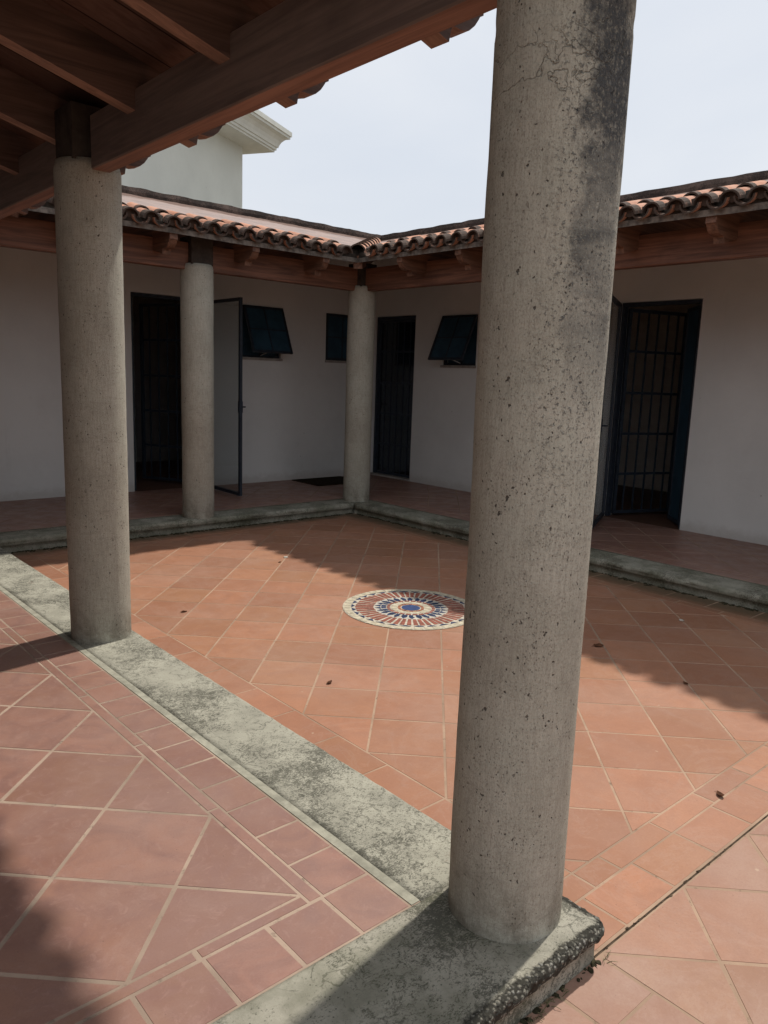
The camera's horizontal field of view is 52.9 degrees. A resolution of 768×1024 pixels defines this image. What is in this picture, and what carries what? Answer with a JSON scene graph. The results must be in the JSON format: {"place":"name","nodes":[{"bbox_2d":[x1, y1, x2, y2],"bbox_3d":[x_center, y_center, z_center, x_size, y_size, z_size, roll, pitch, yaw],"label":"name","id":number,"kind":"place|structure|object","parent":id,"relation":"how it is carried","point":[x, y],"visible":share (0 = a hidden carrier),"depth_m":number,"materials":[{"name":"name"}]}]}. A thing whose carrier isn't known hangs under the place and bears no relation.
{"place":"outdoors","nodes":[
{"label":"outdoors","id":0,"kind":"place"},
{"bbox_2d":[121,110,291,461],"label":"white house","id":1,"kind":"structure","parent":0,"point":[209,169],"depth_m":14.08,"materials":[{"name":"paint"}]},
{"bbox_2d":[10,513,767,955],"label":"courtyard floor","id":2,"kind":"structure","parent":0,"point":[662,753],"depth_m":4.44,"materials":[{"name":"tile"}]},
{"bbox_2d":[11,513,757,1023],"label":"moss","id":3,"kind":"object","parent":2,"relation":"on","point":[537,1009],"visible":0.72,"depth_m":6.73,"materials":[{"name":"green plant"}]},
{"bbox_2d":[343,589,464,629],"bbox_3d":[0.198,0.708,5.708,1.008,0.004,1.008,-7,13,-41],"label":"mosaic medallion","id":4,"kind":"object","parent":2,"relation":"on","point":[409,609],"visible":0.95,"depth_m":5.67,"materials":[{"name":"tile"}]},
{"bbox_2d":[242,0,767,234],"label":"sky","id":5,"kind":"structure","parent":0,"point":[397,141],"materials":[{"name":"white"}]},
{"bbox_2d":[518,817,767,1023],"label":"approach floor","id":6,"kind":"structure","parent":0,"point":[693,950],"depth_m":2.29,"materials":[{"name":"tile"}]},
{"bbox_2d":[526,950,616,1023],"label":"dry weeds","id":7,"kind":"object","parent":6,"relation":"on","point":[548,1001],"visible":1,"depth_m":2.11,"materials":[{"name":"brown plant"}]},
{"bbox_2d":[595,814,767,955],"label":"ground","id":8,"kind":"structure","parent":0,"point":[678,887],"depth_m":2.68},
{"bbox_2d":[0,499,373,552],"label":"kerb","id":9,"kind":"structure","parent":8,"relation":"on","point":[29,539],"depth_m":8.16,"materials":[{"name":"concrete"}]},
{"bbox_2d":[180,236,213,518],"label":"stone column","id":10,"kind":"structure","parent":9,"relation":"on","point":[197,335],"depth_m":7.94,"materials":[{"name":"stone"}]},
{"bbox_2d":[343,263,376,501],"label":"stone column","id":11,"kind":"structure","parent":9,"relation":"on","point":[359,373],"depth_m":9.39,"materials":[{"name":"stone"}]},
{"bbox_2d":[0,185,380,500],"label":"house wing","id":12,"kind":"structure","parent":8,"relation":"on","point":[283,285],"depth_m":10.01,"materials":[{"name":"white paint"}]},
{"bbox_2d":[243,304,292,360],"bbox_3d":[-1.654,-2.464,10.665,0.650,0.728,0.490,-7,13,-41],"label":"window","id":13,"kind":"structure","parent":12,"relation":"in","point":[265,330],"depth_m":10.61,"materials":[{"name":"glass"}]},
{"bbox_2d":[325,313,347,362],"bbox_3d":[-0.684,-2.616,11.689,0.645,0.715,0.222,-7,13,-41],"label":"window","id":14,"kind":"structure","parent":12,"relation":"in","point":[336,324],"depth_m":11.55,"materials":[{"name":"glass"}]},
{"bbox_2d":[0,547,450,900],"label":"kerb","id":15,"kind":"structure","parent":8,"relation":"on","point":[401,842],"depth_m":3.16,"materials":[{"name":"concrete"}]},
{"bbox_2d":[53,101,131,643],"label":"stone column","id":16,"kind":"structure","parent":15,"relation":"on","point":[88,220],"depth_m":4.17,"materials":[{"name":"stone"}]},
{"bbox_2d":[0,0,496,218],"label":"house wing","id":17,"kind":"structure","parent":8,"relation":"on","point":[150,77],"depth_m":3.19,"materials":[{"name":"brown wood"}]},
{"bbox_2d":[211,885,604,1023],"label":"plinth","id":18,"kind":"structure","parent":8,"relation":"on","point":[431,959],"depth_m":2.05,"materials":[{"name":"concrete"}]},
{"bbox_2d":[448,0,636,943],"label":"stone column","id":19,"kind":"structure","parent":18,"relation":"on","point":[560,89],"depth_m":1.95,"materials":[{"name":"stone"}]},
{"bbox_2d":[353,501,767,612],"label":"kerb","id":20,"kind":"structure","parent":8,"relation":"on","point":[737,592],"depth_m":6.73,"materials":[{"name":"concrete"}]},
{"bbox_2d":[358,170,767,545],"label":"house wing","id":21,"kind":"structure","parent":8,"relation":"on","point":[683,444],"depth_m":8.58,"materials":[{"name":"white paint"}]},
{"bbox_2d":[428,314,477,367],"bbox_3d":[1.011,-2.351,10.658,0.484,0.713,0.660,-7,13,-41],"label":"window","id":22,"kind":"structure","parent":21,"relation":"in","point":[455,341],"depth_m":10.62,"materials":[{"name":"glass"}]},
{"bbox_2d":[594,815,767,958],"bbox_3d":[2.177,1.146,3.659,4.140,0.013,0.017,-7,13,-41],"label":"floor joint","id":23,"kind":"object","parent":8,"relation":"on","point":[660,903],"visible":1,"depth_m":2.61,"materials":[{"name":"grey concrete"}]},
{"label":"gallery base","id":24,"kind":"structure","parent":0,"visible":0},
{"bbox_2d":[0,586,419,904],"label":"mortar strip","id":25,"kind":"object","parent":24,"relation":"on","point":[378,874],"visible":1,"depth_m":3.01,"materials":[{"name":"beige concrete"}]},
{"bbox_2d":[0,591,420,1023],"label":"gallery floor","id":26,"kind":"structure","parent":24,"relation":"on","point":[156,867],"depth_m":2.43,"materials":[{"name":"tile"}]},
{"bbox_2d":[0,474,443,531],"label":"gallery floor","id":27,"kind":"structure","parent":24,"relation":"on","point":[18,515],"depth_m":9.37,"materials":[{"name":"tile"}]},
{"bbox_2d":[292,476,343,485],"bbox_3d":[-0.798,-0.458,11.369,0.900,0.013,0.660,-7,13,-41],"label":"door mat","id":28,"kind":"object","parent":27,"relation":"on","point":[326,481],"depth_m":11.27,"materials":[{"name":"black fabric"}]},
{"bbox_2d":[369,488,767,585],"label":"gallery floor","id":29,"kind":"structure","parent":24,"relation":"on","point":[735,559],"depth_m":7.77,"materials":[{"name":"tile"}]}
]}

